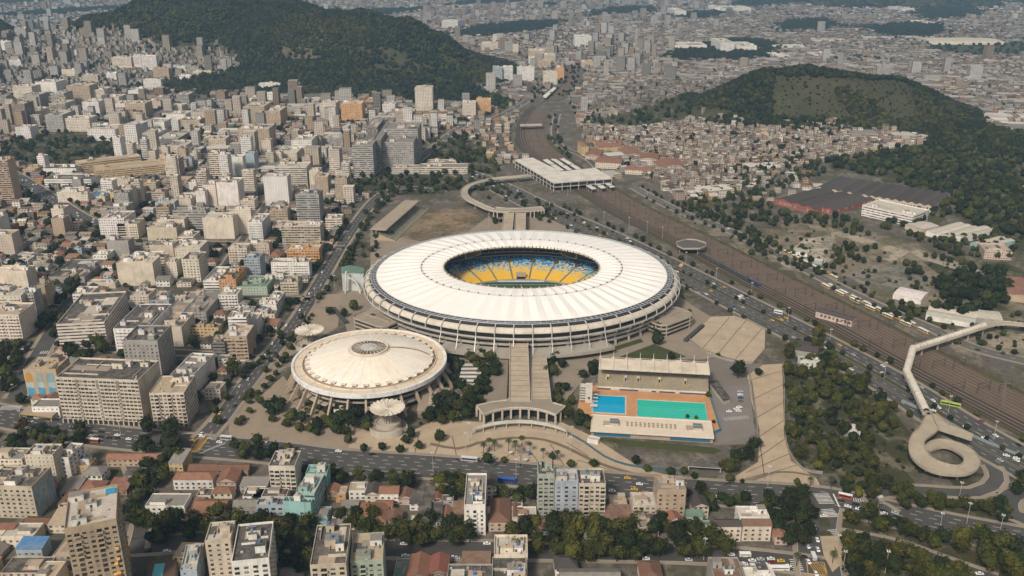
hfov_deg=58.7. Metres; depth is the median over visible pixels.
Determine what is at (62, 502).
house
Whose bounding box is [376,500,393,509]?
house
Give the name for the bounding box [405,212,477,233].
sports field
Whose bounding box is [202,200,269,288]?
pavement
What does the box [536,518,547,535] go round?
house
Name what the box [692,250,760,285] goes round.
commuter train
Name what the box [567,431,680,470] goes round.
fence
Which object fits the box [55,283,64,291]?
house
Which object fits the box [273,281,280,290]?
house
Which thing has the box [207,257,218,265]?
house
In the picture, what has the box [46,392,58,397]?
house
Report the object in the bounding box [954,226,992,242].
shed
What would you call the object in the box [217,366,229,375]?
house
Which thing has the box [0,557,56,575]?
house
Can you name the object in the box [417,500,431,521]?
house
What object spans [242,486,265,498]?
house
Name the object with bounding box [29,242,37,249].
house
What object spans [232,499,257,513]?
house
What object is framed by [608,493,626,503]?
house
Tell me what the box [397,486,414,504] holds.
house
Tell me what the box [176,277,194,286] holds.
house
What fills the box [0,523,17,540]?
house
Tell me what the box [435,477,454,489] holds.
house
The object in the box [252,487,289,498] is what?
house
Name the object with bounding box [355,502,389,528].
house
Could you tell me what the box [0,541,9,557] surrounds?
house
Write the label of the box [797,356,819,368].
house
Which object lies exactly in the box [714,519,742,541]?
house
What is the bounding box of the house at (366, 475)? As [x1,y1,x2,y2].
[355,472,372,482]
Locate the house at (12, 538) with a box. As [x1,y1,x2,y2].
[0,523,45,547]
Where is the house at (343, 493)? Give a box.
[336,486,348,501]
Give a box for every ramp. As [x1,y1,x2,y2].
[354,309,399,329]
[487,342,551,401]
[493,206,544,229]
[646,306,692,336]
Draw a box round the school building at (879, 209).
[861,199,928,223]
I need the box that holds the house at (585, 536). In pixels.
[582,517,605,539]
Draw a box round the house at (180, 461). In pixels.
[168,448,192,473]
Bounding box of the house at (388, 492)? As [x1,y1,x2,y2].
[378,485,400,503]
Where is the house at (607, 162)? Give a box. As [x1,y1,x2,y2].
[595,157,622,168]
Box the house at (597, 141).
[593,139,621,142]
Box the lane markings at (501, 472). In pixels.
[0,409,1020,534]
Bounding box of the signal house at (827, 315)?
[815,308,856,326]
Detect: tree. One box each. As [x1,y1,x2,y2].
[0,342,10,351]
[0,349,10,357]
[0,356,8,365]
[6,355,24,370]
[9,350,24,359]
[13,416,32,429]
[36,422,50,433]
[62,342,80,355]
[68,430,87,442]
[87,332,96,340]
[91,334,108,347]
[124,508,134,520]
[126,512,140,527]
[127,488,145,502]
[130,471,148,488]
[130,504,150,514]
[131,434,155,452]
[136,511,149,528]
[138,414,157,433]
[138,456,155,468]
[143,512,158,528]
[147,474,162,487]
[150,463,164,475]
[154,515,170,528]
[156,465,170,480]
[157,431,181,448]
[157,505,172,517]
[157,523,175,537]
[159,414,182,430]
[160,427,177,438]
[167,514,184,531]
[170,445,184,456]
[170,505,183,516]
[184,509,201,523]
[196,512,209,524]
[197,515,217,534]
[205,499,227,516]
[216,516,229,521]
[225,356,240,373]
[229,506,245,525]
[240,518,251,523]
[250,508,273,521]
[262,513,279,530]
[275,533,283,544]
[276,542,285,557]
[277,519,291,531]
[277,525,294,542]
[278,552,292,566]
[280,512,296,521]
[281,519,294,532]
[290,542,305,560]
[292,522,307,537]
[292,561,308,573]
[297,531,311,546]
[299,512,310,525]
[300,546,312,565]
[301,463,308,472]
[302,511,319,528]
[329,461,336,469]
[333,506,346,518]
[335,470,348,483]
[341,409,355,419]
[343,510,361,527]
[345,416,360,429]
[349,505,362,514]
[356,514,375,532]
[365,503,381,517]
[367,467,384,480]
[373,522,383,531]
[378,523,397,540]
[387,468,399,479]
[390,514,402,528]
[395,524,413,544]
[401,470,416,478]
[401,517,421,535]
[402,473,415,485]
[412,513,422,521]
[413,525,430,546]
[417,518,430,529]
[420,408,436,422]
[424,509,441,524]
[428,525,445,542]
[429,471,446,485]
[431,395,441,406]
[432,392,444,397]
[435,482,447,493]
[437,518,454,531]
[439,401,452,413]
[441,530,460,545]
[442,470,452,476]
[442,511,459,521]
[443,395,457,405]
[445,408,459,420]
[445,484,458,496]
[446,473,462,487]
[450,396,467,411]
[450,520,464,538]
[452,377,466,389]
[452,468,463,476]
[454,475,465,495]
[458,514,474,527]
[461,386,473,396]
[463,520,477,542]
[464,350,481,363]
[466,392,479,403]
[471,382,484,394]
[476,359,490,375]
[480,442,486,454]
[483,350,495,359]
[485,437,492,450]
[487,363,501,375]
[488,357,500,365]
[498,484,510,497]
[504,520,515,529]
[504,523,520,533]
[512,537,531,549]
[513,513,533,533]
[523,485,536,501]
[528,480,536,492]
[528,514,541,529]
[528,535,545,553]
[530,528,546,540]
[542,518,562,532]
[543,509,560,520]
[546,530,562,545]
[548,537,565,554]
[559,508,572,528]
[561,405,574,418]
[561,522,578,537]
[562,529,582,545]
[562,538,582,562]
[568,513,588,535]
[571,509,582,518]
[580,537,596,549]
[580,545,595,561]
[585,518,603,538]
[586,510,600,524]
[592,538,609,558]
[595,516,607,528]
[596,530,613,549]
[604,527,619,539]
[606,517,626,531]
[608,544,628,561]
[614,527,638,550]
[622,513,640,531]
[629,525,644,543]
[629,545,642,560]
[633,507,645,519]
[636,538,651,555]
[640,529,655,542]
[646,517,662,532]
[646,533,671,558]
[652,510,667,525]
[662,520,670,535]
[667,520,686,539]
[670,531,691,546]
[675,540,695,558]
[684,516,704,536]
[689,535,706,548]
[694,480,706,493]
[694,540,712,558]
[698,493,709,502]
[700,522,722,548]
[714,530,736,555]
[718,456,739,473]
[730,359,746,378]
[730,446,746,461]
[740,445,754,459]
[746,435,763,448]
[757,497,772,506]
[763,488,779,504]
[766,505,779,516]
[770,513,788,529]
[777,492,798,508]
[777,502,797,519]
[780,486,798,498]
[780,531,795,546]
[782,362,794,373]
[783,343,795,358]
[784,422,802,438]
[785,386,800,398]
[785,521,799,531]
[788,404,806,418]
[789,393,804,401]
[790,526,812,546]
[792,443,809,462]
[792,506,813,524]
[793,363,808,379]
[793,552,801,565]
[796,483,811,497]
[796,492,810,506]
[803,520,818,534]
[804,352,816,359]
[804,421,817,433]
[805,504,819,519]
[806,414,819,425]
[806,429,822,445]
[809,365,825,375]
[811,323,825,337]
[811,336,824,348]
[815,444,831,462]
[816,382,835,399]
[817,377,833,386]
[818,351,831,362]
[823,406,838,417]
[825,431,843,448]
[827,355,840,369]
[828,476,836,488]
[830,550,837,562]
[833,445,850,461]
[837,419,851,433]
[839,385,854,399]
[839,436,853,448]
[839,528,858,546]
[841,541,857,555]
[841,549,860,563]
[841,561,865,575]
[842,508,861,524]
[848,408,864,422]
[852,378,868,394]
[853,439,869,450]
[854,369,871,380]
[855,421,868,434]
[856,538,870,555]
[857,445,874,456]
[857,530,871,544]
[858,497,881,523]
[858,552,872,567]
[860,414,873,426]
[861,428,875,445]
[862,559,880,575]
[863,452,879,468]
[864,470,880,483]
[869,540,885,555]
[870,515,889,533]
[870,552,884,565]
[873,398,890,414]
[876,474,893,490]
[878,538,891,550]
[881,513,896,526]
[882,552,905,573]
[883,548,899,556]
[888,480,904,496]
[890,537,907,556]
[894,517,912,530]
[898,519,915,537]
[903,485,917,499]
[903,557,920,574]
[904,542,932,558]
[905,559,925,575]
[911,522,931,541]
[914,546,933,562]
[922,559,944,575]
[927,530,942,548]
[933,552,952,568]
[934,526,951,540]
[937,562,959,575]
[949,559,969,573]
[951,524,974,545]
[951,536,970,552]
[958,494,976,511]
[959,568,974,575]
[970,521,992,541]
[976,538,995,551]
[977,498,998,515]
[977,546,1001,571]
[984,546,1003,564]
[987,528,1015,547]
[992,496,1004,512]
[998,547,1018,564]
[1002,560,1023,575]
[1008,480,1023,495]
[1008,533,1023,550]
[1011,547,1023,561]
[1015,469,1023,479]
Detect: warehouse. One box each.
[766,52,789,57]
[774,44,807,46]
[811,38,847,41]
[853,36,921,39]
[916,38,1003,44]
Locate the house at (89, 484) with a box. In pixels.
[80,480,108,489]
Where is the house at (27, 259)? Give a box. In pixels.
[18,255,34,264]
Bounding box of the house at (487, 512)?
[486,506,489,526]
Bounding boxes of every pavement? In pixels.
[0,402,1023,550]
[2,253,95,398]
[18,171,98,228]
[94,345,264,361]
[120,466,155,547]
[130,526,824,575]
[132,291,310,301]
[134,238,344,248]
[190,186,432,439]
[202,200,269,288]
[419,80,542,162]
[452,171,1023,479]
[550,114,603,170]
[629,187,1023,364]
[792,508,846,575]
[842,528,998,575]
[861,464,1009,514]
[992,485,1023,525]
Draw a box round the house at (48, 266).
[35,263,52,269]
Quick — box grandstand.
[597,351,709,394]
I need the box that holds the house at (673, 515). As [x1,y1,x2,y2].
[666,509,682,521]
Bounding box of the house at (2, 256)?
[0,253,5,264]
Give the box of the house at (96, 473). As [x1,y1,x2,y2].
[80,466,110,479]
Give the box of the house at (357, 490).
[349,482,367,499]
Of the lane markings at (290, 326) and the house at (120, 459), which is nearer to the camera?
the house at (120, 459)
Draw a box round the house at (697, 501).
[687,493,709,518]
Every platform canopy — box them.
[543,159,563,170]
[551,159,571,169]
[561,158,580,169]
[586,185,595,192]
[596,184,605,190]
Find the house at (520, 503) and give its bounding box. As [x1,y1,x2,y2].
[511,502,522,509]
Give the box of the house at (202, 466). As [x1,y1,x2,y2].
[187,463,219,470]
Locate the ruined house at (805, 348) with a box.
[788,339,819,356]
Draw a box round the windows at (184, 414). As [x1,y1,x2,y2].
[154,396,198,425]
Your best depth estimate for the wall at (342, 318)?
857.44 m
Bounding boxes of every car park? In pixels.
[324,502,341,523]
[712,384,754,443]
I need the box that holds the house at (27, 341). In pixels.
[18,338,29,349]
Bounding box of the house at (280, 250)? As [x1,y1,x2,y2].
[271,249,284,255]
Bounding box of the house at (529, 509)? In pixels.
[512,506,535,527]
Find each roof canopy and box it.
[460,372,480,374]
[460,375,476,378]
[461,368,482,373]
[462,364,475,367]
[462,379,474,382]
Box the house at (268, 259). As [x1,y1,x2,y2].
[265,256,271,264]
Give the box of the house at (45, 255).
[36,253,52,259]
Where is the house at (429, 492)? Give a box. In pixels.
[423,486,435,501]
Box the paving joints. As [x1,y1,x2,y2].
[415,317,816,483]
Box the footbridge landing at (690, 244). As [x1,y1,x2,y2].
[676,239,705,253]
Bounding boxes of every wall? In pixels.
[333,307,347,323]
[683,324,704,341]
[689,338,751,363]
[710,396,720,433]
[748,364,759,451]
[782,363,822,473]
[901,399,1023,457]
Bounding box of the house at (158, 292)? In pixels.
[155,291,167,294]
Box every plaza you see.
[229,294,362,450]
[339,218,721,413]
[349,419,666,476]
[691,316,764,362]
[708,357,761,444]
[721,364,818,487]
[985,333,1023,347]
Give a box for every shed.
[795,248,809,256]
[814,258,823,264]
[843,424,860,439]
[893,287,928,304]
[905,221,938,233]
[925,222,977,236]
[925,305,977,327]
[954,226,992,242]
[969,310,1002,322]
[970,236,1014,247]
[1005,276,1023,302]
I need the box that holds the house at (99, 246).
[92,243,106,249]
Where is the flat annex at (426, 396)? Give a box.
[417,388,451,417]
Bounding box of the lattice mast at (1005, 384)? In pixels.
[997,381,1010,409]
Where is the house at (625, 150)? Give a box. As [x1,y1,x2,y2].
[617,146,641,158]
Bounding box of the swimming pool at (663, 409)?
[636,399,708,420]
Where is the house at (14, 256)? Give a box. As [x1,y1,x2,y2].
[4,254,18,263]
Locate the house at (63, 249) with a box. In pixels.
[54,247,66,255]
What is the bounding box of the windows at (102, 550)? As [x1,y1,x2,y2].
[72,511,130,575]
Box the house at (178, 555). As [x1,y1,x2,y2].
[173,542,205,570]
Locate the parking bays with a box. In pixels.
[272,363,748,420]
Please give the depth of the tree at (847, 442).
628.75 m
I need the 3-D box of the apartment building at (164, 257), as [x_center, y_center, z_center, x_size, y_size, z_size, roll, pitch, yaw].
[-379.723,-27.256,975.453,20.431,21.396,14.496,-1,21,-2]
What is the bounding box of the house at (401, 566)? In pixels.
[394,558,409,575]
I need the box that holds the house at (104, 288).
[99,286,108,291]
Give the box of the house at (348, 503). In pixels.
[337,499,359,529]
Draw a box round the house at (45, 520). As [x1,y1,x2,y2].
[24,516,51,530]
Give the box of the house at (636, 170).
[625,166,651,174]
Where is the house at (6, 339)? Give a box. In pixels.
[0,338,12,343]
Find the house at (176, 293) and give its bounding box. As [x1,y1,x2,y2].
[170,290,183,300]
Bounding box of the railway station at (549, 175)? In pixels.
[515,158,611,190]
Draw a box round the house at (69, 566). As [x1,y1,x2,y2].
[67,562,72,575]
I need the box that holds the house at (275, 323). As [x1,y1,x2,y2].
[265,318,280,330]
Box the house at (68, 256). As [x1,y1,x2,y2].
[64,253,80,261]
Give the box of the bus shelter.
[688,461,721,472]
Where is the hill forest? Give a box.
[0,0,1023,177]
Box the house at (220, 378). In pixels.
[216,375,230,381]
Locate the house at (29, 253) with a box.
[21,252,34,255]
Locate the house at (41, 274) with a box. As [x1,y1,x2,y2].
[37,271,47,281]
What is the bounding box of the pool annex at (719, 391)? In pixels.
[709,380,730,404]
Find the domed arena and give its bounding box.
[285,329,452,421]
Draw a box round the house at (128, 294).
[126,291,131,300]
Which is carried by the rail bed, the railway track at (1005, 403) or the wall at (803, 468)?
the railway track at (1005, 403)
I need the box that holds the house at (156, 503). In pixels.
[145,493,191,519]
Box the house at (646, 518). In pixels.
[633,512,658,538]
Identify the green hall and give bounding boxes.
[341,265,363,292]
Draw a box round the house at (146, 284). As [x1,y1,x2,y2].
[140,280,150,287]
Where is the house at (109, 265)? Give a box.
[100,261,115,270]
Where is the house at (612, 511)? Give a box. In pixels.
[604,504,631,520]
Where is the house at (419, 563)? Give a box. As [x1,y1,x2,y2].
[407,551,430,575]
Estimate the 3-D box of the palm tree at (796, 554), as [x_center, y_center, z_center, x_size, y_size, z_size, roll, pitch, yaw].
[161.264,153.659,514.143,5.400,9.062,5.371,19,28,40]
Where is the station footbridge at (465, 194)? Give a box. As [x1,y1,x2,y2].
[460,174,532,214]
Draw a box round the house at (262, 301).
[259,297,268,305]
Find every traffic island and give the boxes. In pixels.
[819,518,830,525]
[820,531,832,535]
[820,536,843,571]
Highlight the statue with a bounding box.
[517,443,526,453]
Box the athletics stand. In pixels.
[370,200,426,240]
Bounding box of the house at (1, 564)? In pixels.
[0,556,3,570]
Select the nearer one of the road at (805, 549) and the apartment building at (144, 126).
the road at (805, 549)
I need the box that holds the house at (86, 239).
[80,237,90,242]
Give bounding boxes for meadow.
[925,43,1023,53]
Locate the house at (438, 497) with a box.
[434,490,442,501]
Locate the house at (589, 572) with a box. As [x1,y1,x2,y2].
[559,568,620,575]
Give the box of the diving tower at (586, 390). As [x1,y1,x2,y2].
[579,383,597,407]
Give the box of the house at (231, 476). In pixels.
[215,467,241,488]
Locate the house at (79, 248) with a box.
[74,243,84,253]
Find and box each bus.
[82,437,99,442]
[461,455,477,461]
[497,476,515,483]
[774,309,782,313]
[821,283,830,288]
[829,274,838,279]
[835,290,844,295]
[839,289,848,295]
[849,297,859,303]
[865,304,875,310]
[882,312,893,318]
[889,312,900,319]
[900,319,911,326]
[918,327,929,334]
[940,399,960,407]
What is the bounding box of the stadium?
[363,230,680,358]
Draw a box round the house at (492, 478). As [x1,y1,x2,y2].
[487,472,497,498]
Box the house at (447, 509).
[442,505,452,518]
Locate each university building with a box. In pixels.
[352,140,377,177]
[365,118,384,139]
[373,118,395,171]
[382,135,416,169]
[384,122,422,162]
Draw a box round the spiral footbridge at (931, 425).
[908,411,980,479]
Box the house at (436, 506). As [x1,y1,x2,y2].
[431,502,443,529]
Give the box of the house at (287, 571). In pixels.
[279,567,304,575]
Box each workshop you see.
[774,187,834,207]
[791,190,861,212]
[816,176,950,211]
[821,195,873,214]
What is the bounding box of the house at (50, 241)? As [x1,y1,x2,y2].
[41,239,53,244]
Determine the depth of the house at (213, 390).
703.70 m
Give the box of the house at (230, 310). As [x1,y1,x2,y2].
[222,308,234,314]
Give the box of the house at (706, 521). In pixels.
[700,520,710,542]
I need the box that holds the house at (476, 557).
[461,551,490,563]
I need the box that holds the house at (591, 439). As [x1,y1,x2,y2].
[587,435,599,444]
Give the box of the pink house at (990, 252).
[977,242,1012,259]
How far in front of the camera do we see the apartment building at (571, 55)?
2762.88 m
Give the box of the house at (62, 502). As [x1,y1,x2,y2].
[57,489,77,507]
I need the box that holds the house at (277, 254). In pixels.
[269,251,283,259]
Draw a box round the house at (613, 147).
[595,143,622,152]
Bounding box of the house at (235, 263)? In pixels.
[231,261,239,265]
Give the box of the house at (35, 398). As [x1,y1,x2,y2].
[30,394,46,405]
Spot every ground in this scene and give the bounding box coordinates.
[0,0,1023,575]
[780,234,836,271]
[848,262,933,295]
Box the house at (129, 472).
[124,468,146,476]
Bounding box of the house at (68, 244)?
[61,242,74,248]
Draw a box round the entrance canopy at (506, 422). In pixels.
[471,420,566,436]
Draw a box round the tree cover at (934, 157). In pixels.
[0,29,1023,543]
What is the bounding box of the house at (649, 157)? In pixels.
[639,152,658,164]
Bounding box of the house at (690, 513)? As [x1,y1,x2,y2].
[685,509,703,520]
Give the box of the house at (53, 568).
[35,561,68,575]
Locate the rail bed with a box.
[520,65,1023,432]
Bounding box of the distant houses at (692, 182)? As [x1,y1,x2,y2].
[0,0,1023,243]
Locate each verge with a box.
[462,174,1023,470]
[514,138,1023,435]
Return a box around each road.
[0,350,1023,574]
[7,279,90,397]
[18,173,99,227]
[108,347,256,360]
[126,466,150,549]
[130,531,849,575]
[134,239,343,248]
[141,107,190,160]
[156,292,309,300]
[194,186,435,438]
[221,203,267,265]
[322,161,328,172]
[420,81,543,160]
[454,172,1023,476]
[552,114,601,170]
[631,187,1023,362]
[798,501,840,575]
[842,531,996,575]
[865,465,1003,515]
[1000,487,1023,522]
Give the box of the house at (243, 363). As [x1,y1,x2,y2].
[236,360,245,369]
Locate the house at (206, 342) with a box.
[200,336,213,348]
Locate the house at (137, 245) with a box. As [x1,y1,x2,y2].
[134,242,141,249]
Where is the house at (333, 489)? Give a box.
[326,482,340,499]
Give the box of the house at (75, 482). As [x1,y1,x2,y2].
[60,476,86,497]
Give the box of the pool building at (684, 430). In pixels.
[590,414,713,442]
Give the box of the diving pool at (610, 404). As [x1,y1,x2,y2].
[591,395,626,414]
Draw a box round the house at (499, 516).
[488,498,510,531]
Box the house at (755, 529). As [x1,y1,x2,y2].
[741,518,772,540]
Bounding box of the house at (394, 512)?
[386,507,402,524]
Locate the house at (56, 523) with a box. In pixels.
[47,508,65,532]
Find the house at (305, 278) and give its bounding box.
[302,275,309,282]
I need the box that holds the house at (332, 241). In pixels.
[325,238,334,243]
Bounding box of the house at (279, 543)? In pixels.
[276,541,281,563]
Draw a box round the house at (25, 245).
[22,243,28,249]
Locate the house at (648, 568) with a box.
[637,561,662,575]
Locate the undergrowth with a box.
[10,131,1023,575]
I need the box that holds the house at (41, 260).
[32,257,50,264]
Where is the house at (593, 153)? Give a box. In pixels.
[585,148,602,159]
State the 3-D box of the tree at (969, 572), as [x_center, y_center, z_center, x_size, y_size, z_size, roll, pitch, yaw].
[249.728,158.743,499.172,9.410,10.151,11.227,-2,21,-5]
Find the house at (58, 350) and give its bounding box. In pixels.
[52,347,73,356]
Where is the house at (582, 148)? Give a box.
[577,141,588,155]
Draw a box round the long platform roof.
[543,87,555,97]
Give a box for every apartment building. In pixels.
[0,40,11,49]
[0,156,22,203]
[0,211,10,228]
[0,229,22,255]
[0,262,37,287]
[0,283,21,287]
[0,285,28,303]
[0,302,38,340]
[0,446,29,468]
[0,465,56,518]
[8,59,23,66]
[11,100,34,124]
[12,84,41,97]
[14,27,28,36]
[15,124,38,138]
[17,285,44,315]
[22,164,42,174]
[23,92,48,106]
[23,355,69,399]
[24,444,63,482]
[31,398,62,417]
[34,276,57,308]
[35,79,65,91]
[35,106,49,119]
[36,153,49,167]
[43,163,80,174]
[44,174,99,186]
[45,108,75,131]
[48,259,106,282]
[49,99,75,112]
[50,89,73,101]
[51,204,71,222]
[51,214,71,235]
[55,357,160,426]
[56,186,90,201]
[56,291,129,348]
[59,443,84,477]
[61,68,75,75]
[64,115,96,130]
[64,484,132,575]
[66,82,97,105]
[70,49,78,55]
[71,176,83,186]
[72,286,99,301]
[75,153,140,171]
[76,454,96,472]
[80,191,93,202]
[82,73,99,82]
[82,98,105,115]
[87,122,119,140]
[87,277,118,287]
[92,85,112,99]
[92,157,165,179]
[93,189,111,201]
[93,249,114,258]
[98,211,135,238]
[100,94,126,107]
[100,178,117,189]
[106,71,117,79]
[106,234,135,257]
[109,202,134,210]
[110,184,147,200]
[111,55,133,68]
[111,176,134,185]
[112,135,126,155]
[113,189,134,209]
[113,304,172,350]
[115,100,129,107]
[116,253,162,285]
[118,218,145,238]
[122,184,138,207]
[122,325,175,374]
[125,99,152,116]
[125,141,136,153]
[128,86,146,93]
[130,120,148,132]
[130,251,164,255]
[130,287,155,303]
[131,178,145,202]
[133,54,142,66]
[140,136,149,159]
[141,54,158,69]
[142,128,166,137]
[143,78,163,87]
[145,179,160,190]
[146,220,182,240]
[147,253,168,273]
[148,118,171,128]
[148,147,159,159]
[148,153,177,159]
[149,238,178,256]
[149,293,174,303]
[149,373,198,426]
[150,95,162,106]
[151,188,169,200]
[152,67,170,78]
[155,197,179,208]
[155,203,173,218]
[157,214,188,231]
[158,144,170,153]
[159,132,189,144]
[161,176,193,189]
[163,312,194,346]
[164,154,178,175]
[164,257,182,277]
[166,139,191,153]
[167,110,190,119]
[169,173,182,198]
[170,353,215,389]
[172,205,209,230]
[172,289,204,312]
[173,65,185,70]
[173,103,187,110]
[174,238,209,261]
[175,192,195,206]
[176,91,194,105]
[177,145,188,155]
[177,155,184,175]
[178,229,200,242]
[179,74,192,78]
[180,116,204,127]
[180,543,205,575]
[182,251,208,281]
[183,155,194,167]
[183,158,188,165]
[183,289,221,323]
[188,144,206,154]
[188,179,197,189]
[190,65,199,70]
[190,150,201,164]
[190,321,221,336]
[191,108,209,116]
[193,69,218,74]
[195,187,208,206]
[196,167,209,188]
[202,179,218,205]
[202,212,239,238]
[203,266,229,288]
[205,520,236,575]
[206,149,233,172]
[207,136,230,145]
[208,149,219,177]
[212,337,226,357]
[215,90,228,99]
[216,176,244,206]
[218,151,232,176]
[218,173,231,179]
[218,284,242,309]
[219,266,246,288]
[222,324,256,359]
[228,243,251,263]
[228,309,251,324]
[231,154,246,176]
[231,521,278,575]
[233,206,252,233]
[235,273,274,294]
[237,123,256,141]
[240,135,253,153]
[240,195,258,209]
[241,168,257,194]
[243,101,271,122]
[244,251,266,274]
[245,150,258,168]
[248,213,270,239]
[249,239,272,255]
[251,124,276,151]
[251,313,263,336]
[255,306,277,320]
[256,496,283,514]
[259,81,280,87]
[261,138,273,152]
[263,105,287,124]
[263,171,292,205]
[264,291,285,314]
[265,149,274,162]
[267,91,272,99]
[268,448,302,489]
[269,204,290,226]
[270,200,286,207]
[271,256,312,277]
[272,219,288,230]
[274,150,283,160]
[274,161,310,188]
[279,146,302,160]
[280,274,302,293]
[281,220,324,245]
[282,158,290,161]
[283,492,313,520]
[286,243,322,262]
[287,103,318,113]
[291,134,317,154]
[295,189,324,220]
[296,473,325,513]
[302,154,312,166]
[304,97,320,102]
[305,462,330,490]
[306,240,324,250]
[309,167,321,188]
[310,521,351,575]
[314,172,331,195]
[319,99,339,117]
[323,133,343,146]
[325,213,343,230]
[328,146,342,169]
[335,174,350,196]
[341,99,365,122]
[341,160,350,178]
[350,532,386,575]
[365,97,372,105]
[382,101,396,112]
[391,164,419,173]
[394,108,415,118]
[415,85,433,110]
[419,162,467,173]
[423,114,445,119]
[427,158,456,162]
[442,20,458,27]
[447,564,492,575]
[462,100,475,115]
[464,473,487,534]
[476,96,490,113]
[481,41,497,49]
[492,556,526,575]
[493,34,504,41]
[493,65,501,78]
[494,533,527,575]
[503,65,512,80]
[513,44,517,51]
[517,65,533,80]
[528,48,544,56]
[536,459,554,514]
[537,59,550,68]
[543,71,556,83]
[544,53,555,63]
[554,469,577,514]
[555,65,563,79]
[564,52,575,59]
[573,35,591,46]
[577,468,605,516]
[580,60,592,67]
[630,492,655,513]
[653,475,685,517]
[667,8,686,15]
[675,41,706,47]
[706,557,743,575]
[708,5,720,9]
[711,38,734,51]
[719,6,750,11]
[734,42,756,49]
[734,504,769,519]
[742,563,775,575]
[807,51,835,57]
[888,6,913,10]
[910,20,934,23]
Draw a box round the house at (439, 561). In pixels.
[429,551,449,575]
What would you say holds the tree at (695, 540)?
on the ground at (894, 236)
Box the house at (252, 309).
[240,306,255,312]
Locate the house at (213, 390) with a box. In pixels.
[204,382,226,399]
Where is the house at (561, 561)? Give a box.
[553,555,578,575]
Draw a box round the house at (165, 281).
[155,275,173,286]
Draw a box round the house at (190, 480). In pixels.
[172,471,217,489]
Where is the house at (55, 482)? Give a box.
[53,476,57,488]
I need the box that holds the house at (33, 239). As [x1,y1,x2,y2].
[26,236,39,245]
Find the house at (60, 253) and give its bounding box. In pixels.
[51,250,64,261]
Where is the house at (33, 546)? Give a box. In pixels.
[15,536,51,556]
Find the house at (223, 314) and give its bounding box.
[213,310,228,322]
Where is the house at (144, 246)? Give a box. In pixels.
[140,242,151,250]
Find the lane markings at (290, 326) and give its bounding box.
[210,187,414,433]
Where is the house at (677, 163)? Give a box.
[652,158,686,169]
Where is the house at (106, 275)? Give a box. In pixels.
[103,271,113,278]
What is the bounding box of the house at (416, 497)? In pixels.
[409,491,423,510]
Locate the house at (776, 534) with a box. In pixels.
[771,526,786,544]
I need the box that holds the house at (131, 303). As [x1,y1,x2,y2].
[128,300,134,309]
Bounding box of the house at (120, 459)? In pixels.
[105,453,161,466]
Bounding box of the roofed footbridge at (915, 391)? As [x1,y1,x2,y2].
[902,321,1023,419]
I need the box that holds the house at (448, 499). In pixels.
[442,494,453,506]
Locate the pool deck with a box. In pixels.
[578,384,718,430]
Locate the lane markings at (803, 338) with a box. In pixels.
[468,173,1022,470]
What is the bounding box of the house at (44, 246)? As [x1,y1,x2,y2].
[35,243,50,249]
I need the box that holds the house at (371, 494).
[364,481,382,501]
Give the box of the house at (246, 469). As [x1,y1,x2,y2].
[216,464,251,476]
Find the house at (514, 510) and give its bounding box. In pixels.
[511,501,518,521]
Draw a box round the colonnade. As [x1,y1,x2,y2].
[476,398,565,424]
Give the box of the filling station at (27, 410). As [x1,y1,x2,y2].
[20,406,56,420]
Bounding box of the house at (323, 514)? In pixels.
[311,506,331,525]
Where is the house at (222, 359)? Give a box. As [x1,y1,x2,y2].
[218,355,230,366]
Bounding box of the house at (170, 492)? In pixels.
[159,491,181,492]
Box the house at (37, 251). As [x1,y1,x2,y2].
[32,248,43,257]
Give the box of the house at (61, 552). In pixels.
[52,538,69,560]
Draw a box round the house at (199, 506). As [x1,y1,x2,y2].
[192,499,231,518]
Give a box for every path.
[808,225,909,261]
[910,249,984,274]
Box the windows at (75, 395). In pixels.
[60,395,142,420]
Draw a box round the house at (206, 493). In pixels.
[196,488,214,498]
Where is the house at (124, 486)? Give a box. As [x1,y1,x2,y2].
[110,477,131,494]
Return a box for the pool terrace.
[147,556,177,575]
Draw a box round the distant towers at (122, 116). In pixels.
[0,0,1023,203]
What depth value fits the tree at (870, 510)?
548.38 m
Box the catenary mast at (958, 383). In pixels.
[951,380,965,392]
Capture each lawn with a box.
[108,468,122,478]
[208,374,217,383]
[600,438,721,453]
[609,339,642,351]
[620,344,685,359]
[697,200,717,208]
[926,321,946,328]
[928,214,946,223]
[940,322,956,329]
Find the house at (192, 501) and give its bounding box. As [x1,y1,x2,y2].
[182,497,205,519]
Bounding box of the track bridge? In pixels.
[520,124,541,125]
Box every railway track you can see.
[516,106,1022,433]
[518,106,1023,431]
[521,106,1023,427]
[523,65,1023,423]
[526,65,1023,420]
[528,69,1023,416]
[531,65,1023,413]
[533,65,1023,409]
[536,65,1023,406]
[538,65,1023,403]
[541,112,1023,399]
[543,112,1023,396]
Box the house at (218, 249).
[209,248,221,253]
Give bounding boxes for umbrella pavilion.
[295,324,323,350]
[369,398,407,438]
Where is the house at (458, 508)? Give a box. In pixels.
[452,501,463,523]
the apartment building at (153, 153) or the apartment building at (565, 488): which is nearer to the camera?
the apartment building at (565, 488)
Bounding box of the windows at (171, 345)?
[140,345,175,373]
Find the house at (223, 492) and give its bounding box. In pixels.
[212,486,235,500]
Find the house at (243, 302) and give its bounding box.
[239,300,250,308]
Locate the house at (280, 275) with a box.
[275,271,284,280]
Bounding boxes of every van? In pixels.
[739,551,750,557]
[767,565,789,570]
[810,551,816,560]
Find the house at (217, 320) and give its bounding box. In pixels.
[211,317,223,326]
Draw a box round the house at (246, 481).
[239,476,270,492]
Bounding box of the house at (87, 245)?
[84,242,96,249]
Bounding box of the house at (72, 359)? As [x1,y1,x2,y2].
[69,356,78,364]

